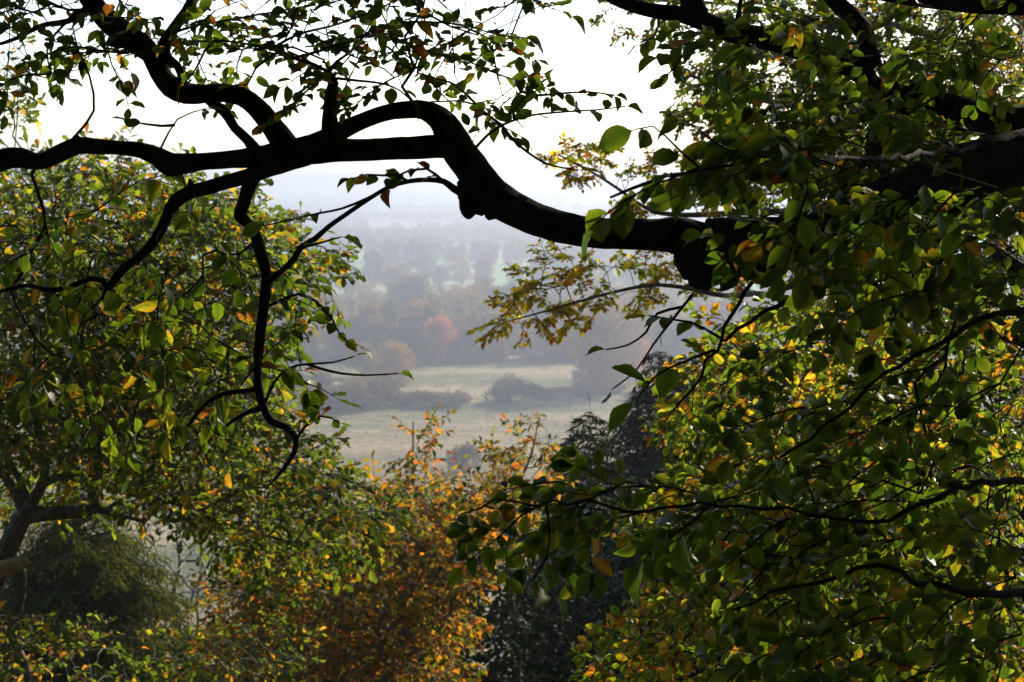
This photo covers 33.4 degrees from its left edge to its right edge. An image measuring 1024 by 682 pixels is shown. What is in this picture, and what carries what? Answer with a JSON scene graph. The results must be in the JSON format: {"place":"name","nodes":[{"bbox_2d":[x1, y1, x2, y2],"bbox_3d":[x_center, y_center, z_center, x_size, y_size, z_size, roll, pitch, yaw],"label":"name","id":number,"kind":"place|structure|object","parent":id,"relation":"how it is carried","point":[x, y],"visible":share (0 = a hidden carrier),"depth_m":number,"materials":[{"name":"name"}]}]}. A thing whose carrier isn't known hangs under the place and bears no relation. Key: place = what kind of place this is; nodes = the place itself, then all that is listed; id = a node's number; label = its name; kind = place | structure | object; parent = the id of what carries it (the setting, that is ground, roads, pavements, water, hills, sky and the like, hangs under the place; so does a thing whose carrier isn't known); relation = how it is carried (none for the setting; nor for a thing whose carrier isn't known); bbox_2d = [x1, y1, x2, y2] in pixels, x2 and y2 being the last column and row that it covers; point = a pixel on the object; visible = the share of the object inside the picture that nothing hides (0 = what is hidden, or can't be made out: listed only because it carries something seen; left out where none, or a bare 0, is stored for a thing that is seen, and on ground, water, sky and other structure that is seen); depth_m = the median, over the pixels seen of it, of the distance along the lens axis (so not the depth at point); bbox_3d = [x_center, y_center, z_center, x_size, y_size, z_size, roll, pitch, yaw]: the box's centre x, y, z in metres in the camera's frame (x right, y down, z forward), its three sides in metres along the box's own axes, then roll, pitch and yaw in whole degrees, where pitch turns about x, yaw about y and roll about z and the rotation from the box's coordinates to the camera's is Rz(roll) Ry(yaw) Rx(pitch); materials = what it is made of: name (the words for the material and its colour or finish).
{"place":"outdoors","nodes":[
{"label":"outdoors","id":0,"kind":"place"},
{"bbox_2d":[0,194,1023,678],"bbox_3d":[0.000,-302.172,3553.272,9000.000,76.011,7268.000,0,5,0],"label":"ground","id":1,"kind":"structure","parent":0,"point":[482,426],"depth_m":481.50,"materials":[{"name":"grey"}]},
{"bbox_2d":[0,614,79,681],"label":"bush","id":2,"kind":"object","parent":1,"relation":"on","point":[20,678],"visible":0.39,"depth_m":16.07,"materials":[{"name":"green plant"}]},
{"bbox_2d":[9,611,195,681],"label":"bush","id":3,"kind":"object","parent":1,"relation":"on","point":[146,631],"visible":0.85,"depth_m":16.65,"materials":[{"name":"green plant"}]},
{"bbox_2d":[0,495,236,681],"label":"yew tree","id":4,"kind":"object","parent":1,"relation":"on","point":[86,578],"visible":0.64,"depth_m":25.86,"materials":[{"name":"green plant"}]},
{"bbox_2d":[0,319,317,539],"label":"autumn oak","id":5,"kind":"object","parent":1,"relation":"on","point":[308,461],"visible":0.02,"depth_m":25.28,"materials":[{"name":"green plant"}]},
{"bbox_2d":[130,513,226,655],"bbox_3d":[-5.604,6.843,28.808,1.746,8.469,3.170,-1,5,-13],"label":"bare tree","id":6,"kind":"object","parent":1,"relation":"on","point":[181,560],"visible":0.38,"depth_m":28.47,"materials":[{"name":"green plant"}]},
{"bbox_2d":[186,545,219,637],"bbox_3d":[-5.487,7.615,30.847,0.712,7.999,0.926,0,5,0],"label":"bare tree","id":7,"kind":"object","parent":1,"relation":"on","point":[197,616],"visible":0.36,"depth_m":30.48,"materials":[{"name":"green plant"}]},
{"bbox_2d":[0,34,433,681],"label":"oak tree","id":8,"kind":"object","parent":1,"relation":"on","point":[204,514],"visible":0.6,"depth_m":13.06,"materials":[{"name":"green plant"}]},
{"bbox_2d":[136,591,326,681],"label":"bush","id":9,"kind":"object","parent":1,"relation":"on","point":[155,675],"visible":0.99,"depth_m":16.42,"materials":[{"name":"green plant"}]},
{"bbox_2d":[301,317,329,356],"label":"broadleaf tree","id":10,"kind":"object","parent":1,"relation":"on","point":[311,344],"visible":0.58,"depth_m":620.45,"materials":[{"name":"grey plant"}]},
{"bbox_2d":[303,369,335,389],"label":"bush","id":11,"kind":"object","parent":1,"relation":"on","point":[321,376],"visible":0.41,"depth_m":495.81,"materials":[{"name":"grey plant"}]},
{"bbox_2d":[303,354,338,362],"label":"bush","id":12,"kind":"object","parent":1,"relation":"on","point":[315,359],"visible":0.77,"depth_m":605.70,"materials":[{"name":"grey plant"}]},
{"bbox_2d":[295,290,347,343],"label":"broadleaf tree","id":13,"kind":"object","parent":1,"relation":"on","point":[339,302],"visible":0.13,"depth_m":681.60,"materials":[{"name":"grey plant"}]},
{"bbox_2d":[319,347,352,362],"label":"bush","id":14,"kind":"object","parent":1,"relation":"on","point":[339,353],"visible":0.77,"depth_m":610.02,"materials":[{"name":"grey plant"}]},
{"bbox_2d":[320,309,358,347],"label":"broadleaf tree","id":15,"kind":"object","parent":1,"relation":"on","point":[352,316],"visible":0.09,"depth_m":642.05,"materials":[{"name":"grey plant"}]},
{"bbox_2d":[332,258,358,293],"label":"broadleaf tree","id":16,"kind":"object","parent":1,"relation":"on","point":[347,281],"visible":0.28,"depth_m":987.68,"materials":[{"name":"grey plant"}]},
{"bbox_2d":[325,316,372,349],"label":"broadleaf tree","id":17,"kind":"object","parent":1,"relation":"on","point":[348,332],"visible":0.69,"depth_m":624.68,"materials":[{"name":"grey plant"}]},
{"bbox_2d":[324,380,374,410],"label":"bush","id":18,"kind":"object","parent":1,"relation":"on","point":[355,396],"visible":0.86,"depth_m":479.93,"materials":[{"name":"grey plant"}]},
{"bbox_2d":[340,373,367,408],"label":"bush","id":19,"kind":"object","parent":1,"relation":"on","point":[351,382],"visible":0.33,"depth_m":485.31,"materials":[{"name":"grey plant"}]},
{"bbox_2d":[341,279,371,316],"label":"broadleaf tree","id":20,"kind":"object","parent":1,"relation":"on","point":[350,300],"visible":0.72,"depth_m":780.92,"materials":[{"name":"grey plant"}]},
{"bbox_2d":[344,341,379,377],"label":"broadleaf tree","id":21,"kind":"object","parent":1,"relation":"on","point":[362,361],"visible":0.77,"depth_m":562.99,"materials":[{"name":"grey plant"}]},
{"bbox_2d":[355,278,386,308],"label":"broadleaf tree","id":22,"kind":"object","parent":1,"relation":"on","point":[378,295],"visible":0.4,"depth_m":821.09,"materials":[{"name":"grey plant"}]},
{"bbox_2d":[354,302,393,356],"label":"broadleaf tree","id":23,"kind":"object","parent":1,"relation":"on","point":[381,328],"visible":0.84,"depth_m":625.17,"materials":[{"name":"grey plant"}]},
{"bbox_2d":[361,249,386,284],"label":"broadleaf tree","id":24,"kind":"object","parent":1,"relation":"on","point":[373,267],"visible":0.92,"depth_m":1070.17,"materials":[{"name":"grey plant"}]},
{"bbox_2d":[364,237,385,258],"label":"broadleaf tree","id":25,"kind":"object","parent":1,"relation":"on","point":[374,243],"visible":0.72,"depth_m":1384.91,"materials":[{"name":"grey plant"}]},
{"bbox_2d":[360,371,394,408],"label":"bush","id":26,"kind":"object","parent":1,"relation":"on","point":[377,388],"visible":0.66,"depth_m":487.26,"materials":[{"name":"grey plant"}]},
{"bbox_2d":[183,404,578,681],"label":"autumn oak","id":27,"kind":"object","parent":1,"relation":"on","point":[415,628],"visible":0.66,"depth_m":19.19,"materials":[{"name":"orange plant"}]},
{"bbox_2d":[364,299,401,342],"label":"broadleaf tree","id":28,"kind":"object","parent":1,"relation":"on","point":[387,308],"visible":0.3,"depth_m":654.49,"materials":[{"name":"grey plant"}]},
{"bbox_2d":[376,369,399,405],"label":"bush","id":29,"kind":"object","parent":1,"relation":"on","point":[396,386],"visible":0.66,"depth_m":492.22,"materials":[{"name":"grey plant"}]},
{"bbox_2d":[370,339,417,387],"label":"broadleaf tree","id":30,"kind":"object","parent":1,"relation":"on","point":[397,364],"visible":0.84,"depth_m":537.07,"materials":[{"name":"grey plant"}]},
{"bbox_2d":[383,280,407,309],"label":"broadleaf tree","id":31,"kind":"object","parent":1,"relation":"on","point":[388,288],"visible":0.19,"depth_m":840.04,"materials":[{"name":"grey plant"}]},
{"bbox_2d":[375,261,416,286],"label":"broadleaf tree","id":32,"kind":"object","parent":1,"relation":"on","point":[390,273],"visible":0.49,"depth_m":981.27,"materials":[{"name":"grey plant"}]},
{"bbox_2d":[218,466,579,681],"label":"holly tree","id":33,"kind":"object","parent":1,"relation":"on","point":[484,658],"visible":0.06,"depth_m":25.64,"materials":[{"name":"green plant"}]},
{"bbox_2d":[387,390,416,405],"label":"bush","id":34,"kind":"object","parent":1,"relation":"on","point":[399,396],"visible":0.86,"depth_m":490.70,"materials":[{"name":"grey plant"}]},
{"bbox_2d":[388,321,420,355],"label":"broadleaf tree","id":35,"kind":"object","parent":1,"relation":"on","point":[398,335],"visible":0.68,"depth_m":625.25,"materials":[{"name":"grey plant"}]},
{"bbox_2d":[387,272,442,316],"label":"broadleaf tree","id":36,"kind":"object","parent":1,"relation":"on","point":[414,290],"visible":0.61,"depth_m":776.51,"materials":[{"name":"grey plant"}]},
{"bbox_2d":[44,196,786,251],"bbox_3d":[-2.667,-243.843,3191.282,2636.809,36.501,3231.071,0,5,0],"label":"woodland","id":37,"kind":"object","parent":1,"relation":"on","point":[481,228],"visible":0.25,"depth_m":2321.99,"materials":[{"name":"grey plant"}]},
{"bbox_2d":[393,295,444,350],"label":"broadleaf tree","id":38,"kind":"object","parent":1,"relation":"on","point":[417,314],"visible":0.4,"depth_m":632.64,"materials":[{"name":"grey plant"}]},
{"bbox_2d":[406,321,439,352],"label":"broadleaf tree","id":39,"kind":"object","parent":1,"relation":"on","point":[419,342],"visible":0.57,"depth_m":621.86,"materials":[{"name":"grey plant"}]},
{"bbox_2d":[413,250,437,282],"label":"broadleaf tree","id":40,"kind":"object","parent":1,"relation":"on","point":[426,268],"visible":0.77,"depth_m":1095.05,"materials":[{"name":"grey plant"}]},
{"bbox_2d":[411,390,444,407],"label":"bush","id":41,"kind":"object","parent":1,"relation":"on","point":[424,396],"visible":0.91,"depth_m":488.41,"materials":[{"name":"grey plant"}]},
{"bbox_2d":[421,314,459,362],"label":"copper tree","id":42,"kind":"object","parent":1,"relation":"on","point":[440,332],"visible":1,"depth_m":605.85,"materials":[{"name":"brown plant"}]},
{"bbox_2d":[432,264,450,286],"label":"broadleaf tree","id":43,"kind":"object","parent":1,"relation":"on","point":[441,276],"visible":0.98,"depth_m":1054.83,"materials":[{"name":"grey plant"}]},
{"bbox_2d":[435,237,452,264],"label":"broadleaf tree","id":44,"kind":"object","parent":1,"relation":"on","point":[446,253],"visible":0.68,"depth_m":1340.01,"materials":[{"name":"grey plant"}]},
{"bbox_2d":[420,295,474,353],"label":"broadleaf tree","id":45,"kind":"object","parent":1,"relation":"on","point":[448,312],"visible":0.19,"depth_m":634.42,"materials":[{"name":"grey plant"}]},
{"bbox_2d":[429,389,472,406],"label":"bush","id":46,"kind":"object","parent":1,"relation":"on","point":[456,398],"visible":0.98,"depth_m":489.04,"materials":[{"name":"grey plant"}]},
{"bbox_2d":[448,244,471,266],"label":"broadleaf tree","id":47,"kind":"object","parent":1,"relation":"on","point":[461,251],"visible":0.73,"depth_m":1284.82,"materials":[{"name":"grey plant"}]},
{"bbox_2d":[446,254,474,284],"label":"broadleaf tree","id":48,"kind":"object","parent":1,"relation":"on","point":[458,273],"visible":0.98,"depth_m":1078.28,"materials":[{"name":"grey plant"}]},
{"bbox_2d":[443,316,479,354],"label":"broadleaf tree","id":49,"kind":"object","parent":1,"relation":"on","point":[463,341],"visible":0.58,"depth_m":616.03,"materials":[{"name":"grey plant"}]},
{"bbox_2d":[444,441,482,471],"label":"bush","id":50,"kind":"object","parent":1,"relation":"on","point":[465,449],"visible":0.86,"depth_m":380.38,"materials":[{"name":"grey plant"}]},
{"bbox_2d":[444,282,491,319],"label":"broadleaf tree","id":51,"kind":"object","parent":1,"relation":"on","point":[457,291],"visible":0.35,"depth_m":767.01,"materials":[{"name":"grey plant"}]},
{"bbox_2d":[443,284,500,345],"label":"broadleaf tree","id":52,"kind":"object","parent":1,"relation":"on","point":[458,303],"visible":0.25,"depth_m":662.58,"materials":[{"name":"grey plant"}]},
{"bbox_2d":[468,240,488,263],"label":"broadleaf tree","id":53,"kind":"object","parent":1,"relation":"on","point":[476,248],"visible":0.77,"depth_m":1350.83,"materials":[{"name":"grey plant"}]},
{"bbox_2d":[472,252,494,283],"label":"broadleaf tree","id":54,"kind":"object","parent":1,"relation":"on","point":[483,265],"visible":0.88,"depth_m":1048.49,"materials":[{"name":"grey plant"}]},
{"bbox_2d":[463,304,512,356],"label":"broadleaf tree","id":55,"kind":"object","parent":1,"relation":"on","point":[477,320],"visible":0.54,"depth_m":622.39,"materials":[{"name":"grey plant"}]},
{"bbox_2d":[473,275,503,306],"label":"broadleaf tree","id":56,"kind":"object","parent":1,"relation":"on","point":[487,282],"visible":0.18,"depth_m":776.41,"materials":[{"name":"grey plant"}]},
{"bbox_2d":[477,345,499,361],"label":"bush","id":57,"kind":"object","parent":1,"relation":"on","point":[489,354],"visible":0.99,"depth_m":609.67,"materials":[{"name":"grey plant"}]},
{"bbox_2d":[481,239,499,263],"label":"broadleaf tree","id":58,"kind":"object","parent":1,"relation":"on","point":[493,249],"visible":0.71,"depth_m":1342.79,"materials":[{"name":"grey plant"}]},
{"bbox_2d":[488,282,515,310],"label":"broadleaf tree","id":59,"kind":"object","parent":1,"relation":"on","point":[507,288],"visible":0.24,"depth_m":771.58,"materials":[{"name":"grey plant"}]},
{"bbox_2d":[481,372,532,402],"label":"bush","id":60,"kind":"object","parent":1,"relation":"on","point":[503,389],"visible":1,"depth_m":499.13,"materials":[{"name":"grey plant"}]},
{"bbox_2d":[501,238,517,263],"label":"broadleaf tree","id":61,"kind":"object","parent":1,"relation":"on","point":[510,250],"visible":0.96,"depth_m":1352.66,"materials":[{"name":"grey plant"}]},
{"bbox_2d":[0,0,1023,681],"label":"beech tree","id":62,"kind":"object","parent":1,"relation":"on","point":[864,242],"visible":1,"depth_m":4.87,"materials":[{"name":"green plant"}]},
{"bbox_2d":[504,314,539,357],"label":"broadleaf tree","id":63,"kind":"object","parent":1,"relation":"on","point":[517,340],"visible":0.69,"depth_m":619.54,"materials":[{"name":"grey plant"}]},
{"bbox_2d":[514,239,533,263],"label":"broadleaf tree","id":64,"kind":"object","parent":1,"relation":"on","point":[521,254],"visible":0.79,"depth_m":1365.51,"materials":[{"name":"grey plant"}]},
{"bbox_2d":[517,351,543,362],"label":"bush","id":65,"kind":"object","parent":1,"relation":"on","point":[531,357],"visible":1,"depth_m":607.28,"materials":[{"name":"grey plant"}]},
{"bbox_2d":[522,382,547,399],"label":"bush","id":66,"kind":"object","parent":1,"relation":"on","point":[538,391],"visible":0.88,"depth_m":506.98,"materials":[{"name":"grey plant"}]},
{"bbox_2d":[509,292,565,348],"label":"broadleaf tree","id":67,"kind":"object","parent":1,"relation":"on","point":[541,316],"visible":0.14,"depth_m":655.13,"materials":[{"name":"grey plant"}]},
{"bbox_2d":[525,252,556,277],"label":"broadleaf tree","id":68,"kind":"object","parent":1,"relation":"on","point":[536,265],"visible":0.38,"depth_m":1062.86,"materials":[{"name":"grey plant"}]},
{"bbox_2d":[518,268,571,298],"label":"broadleaf tree","id":69,"kind":"object","parent":1,"relation":"on","point":[537,275],"visible":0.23,"depth_m":851.87,"materials":[{"name":"grey plant"}]},
{"bbox_2d":[534,314,569,359],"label":"broadleaf tree","id":70,"kind":"object","parent":1,"relation":"on","point":[544,345],"visible":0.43,"depth_m":614.63,"materials":[{"name":"grey plant"}]},
{"bbox_2d":[538,280,583,303],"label":"broadleaf tree","id":71,"kind":"object","parent":1,"relation":"on","point":[566,294],"visible":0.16,"depth_m":780.22,"materials":[{"name":"grey plant"}]},
{"bbox_2d":[554,250,577,273],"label":"broadleaf tree","id":72,"kind":"object","parent":1,"relation":"on","point":[559,264],"visible":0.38,"depth_m":1062.16,"materials":[{"name":"grey plant"}]},
{"bbox_2d":[498,388,651,681],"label":"spruce tree","id":73,"kind":"object","parent":1,"relation":"on","point":[590,438],"visible":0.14,"depth_m":30.04,"materials":[{"name":"green plant"}]},
{"bbox_2d":[566,385,586,395],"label":"bush","id":74,"kind":"object","parent":1,"relation":"on","point":[576,390],"visible":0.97,"depth_m":513.86,"materials":[{"name":"grey plant"}]},
{"bbox_2d":[582,388,600,399],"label":"bush","id":75,"kind":"object","parent":1,"relation":"on","point":[591,393],"visible":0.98,"depth_m":507.36,"materials":[{"name":"grey plant"}]},
{"bbox_2d":[572,268,613,302],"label":"broadleaf tree","id":76,"kind":"object","parent":1,"relation":"on","point":[589,291],"visible":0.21,"depth_m":785.63,"materials":[{"name":"grey plant"}]},
{"bbox_2d":[571,292,627,338],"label":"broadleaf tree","id":77,"kind":"object","parent":1,"relation":"on","point":[595,300],"visible":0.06,"depth_m":636.60,"materials":[{"name":"grey plant"}]},
{"bbox_2d":[591,248,613,265],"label":"broadleaf tree","id":78,"kind":"object","parent":1,"relation":"on","point":[600,254],"visible":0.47,"depth_m":1309.43,"materials":[{"name":"grey plant"}]},
{"bbox_2d":[555,299,652,394],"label":"broadleaf tree","id":79,"kind":"object","parent":1,"relation":"on","point":[605,372],"visible":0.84,"depth_m":520.53,"materials":[{"name":"grey plant"}]},
{"bbox_2d":[451,444,758,681],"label":"holly tree","id":80,"kind":"object","parent":1,"relation":"on","point":[616,594],"visible":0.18,"depth_m":23.84,"materials":[{"name":"green plant"}]},
{"bbox_2d":[598,261,616,285],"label":"broadleaf tree","id":81,"kind":"object","parent":1,"relation":"on","point":[610,271],"visible":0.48,"depth_m":1031.89,"materials":[{"name":"grey plant"}]},
{"bbox_2d":[603,249,633,266],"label":"broadleaf tree","id":82,"kind":"object","parent":1,"relation":"on","point":[612,253],"visible":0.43,"depth_m":1289.35,"materials":[{"name":"grey plant"}]},
{"bbox_2d":[613,315,652,348],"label":"broadleaf tree","id":83,"kind":"object","parent":1,"relation":"on","point":[636,327],"visible":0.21,"depth_m":620.69,"materials":[{"name":"grey plant"}]},
{"bbox_2d":[613,289,654,338],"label":"broadleaf tree","id":84,"kind":"object","parent":1,"relation":"on","point":[630,297],"visible":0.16,"depth_m":672.42,"materials":[{"name":"grey plant"}]},
{"bbox_2d":[613,257,664,292],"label":"broadleaf tree","id":85,"kind":"object","parent":1,"relation":"on","point":[627,277],"visible":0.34,"depth_m":975.60,"materials":[{"name":"grey plant"}]},
{"bbox_2d":[627,337,651,370],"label":"copper tree","id":86,"kind":"object","parent":1,"relation":"on","point":[646,345],"visible":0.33,"depth_m":564.52,"materials":[{"name":"grey plant"}]},
{"bbox_2d":[630,305,679,353],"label":"broadleaf tree","id":87,"kind":"object","parent":1,"relation":"on","point":[654,331],"visible":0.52,"depth_m":621.55,"materials":[{"name":"grey plant"}]},
{"bbox_2d":[586,337,734,676],"bbox_3d":[2.841,5.978,33.560,6.639,12.419,6.346,0,5,0],"label":"spruce tree","id":88,"kind":"object","parent":1,"relation":"on","point":[633,435],"visible":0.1,"depth_m":32.88,"materials":[{"name":"green plant"}]},
{"bbox_2d":[643,292,678,326],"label":"broadleaf tree","id":89,"kind":"object","parent":1,"relation":"on","point":[656,305],"visible":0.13,"depth_m":653.99,"materials":[{"name":"grey plant"}]},
{"bbox_2d":[660,268,687,305],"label":"broadleaf tree","id":90,"kind":"object","parent":1,"relation":"on","point":[672,292],"visible":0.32,"depth_m":857.12,"materials":[{"name":"grey plant"}]},
{"bbox_2d":[658,310,692,354],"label":"broadleaf tree","id":91,"kind":"object","parent":1,"relation":"on","point":[680,347],"visible":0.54,"depth_m":625.18,"materials":[{"name":"grey plant"}]},
{"bbox_2d":[680,296,724,335],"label":"broadleaf tree","id":92,"kind":"object","parent":1,"relation":"on","point":[698,304],"visible":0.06,"depth_m":661.82,"materials":[{"name":"grey plant"}]},
{"bbox_2d":[678,306,733,353],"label":"broadleaf tree","id":93,"kind":"object","parent":1,"relation":"on","point":[695,332],"visible":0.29,"depth_m":619.36,"materials":[{"name":"grey plant"}]},
{"bbox_2d":[709,292,757,322],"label":"broadleaf tree","id":94,"kind":"object","parent":1,"relation":"on","point":[741,314],"visible":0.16,"depth_m":655.28,"materials":[{"name":"grey plant"}]},
{"bbox_2d":[467,0,1023,354],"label":"beech tree","id":95,"kind":"object","parent":1,"relation":"on","point":[885,47],"visible":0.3,"depth_m":14.24,"materials":[{"name":"green plant"}]},
{"bbox_2d":[566,242,1023,681],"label":"hornbeam tree","id":96,"kind":"object","parent":1,"relation":"on","point":[673,653],"visible":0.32,"depth_m":8.76,"materials":[{"name":"green plant"}]},
{"bbox_2d":[710,320,1023,681],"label":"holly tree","id":97,"kind":"object","parent":1,"relation":"on","point":[1016,492],"depth_m":20.45,"materials":[{"name":"green plant"}]},
{"bbox_2d":[0,0,1023,194],"label":"sky","id":98,"kind":"structure","parent":0,"point":[578,60],"materials":[{"name":"white"}]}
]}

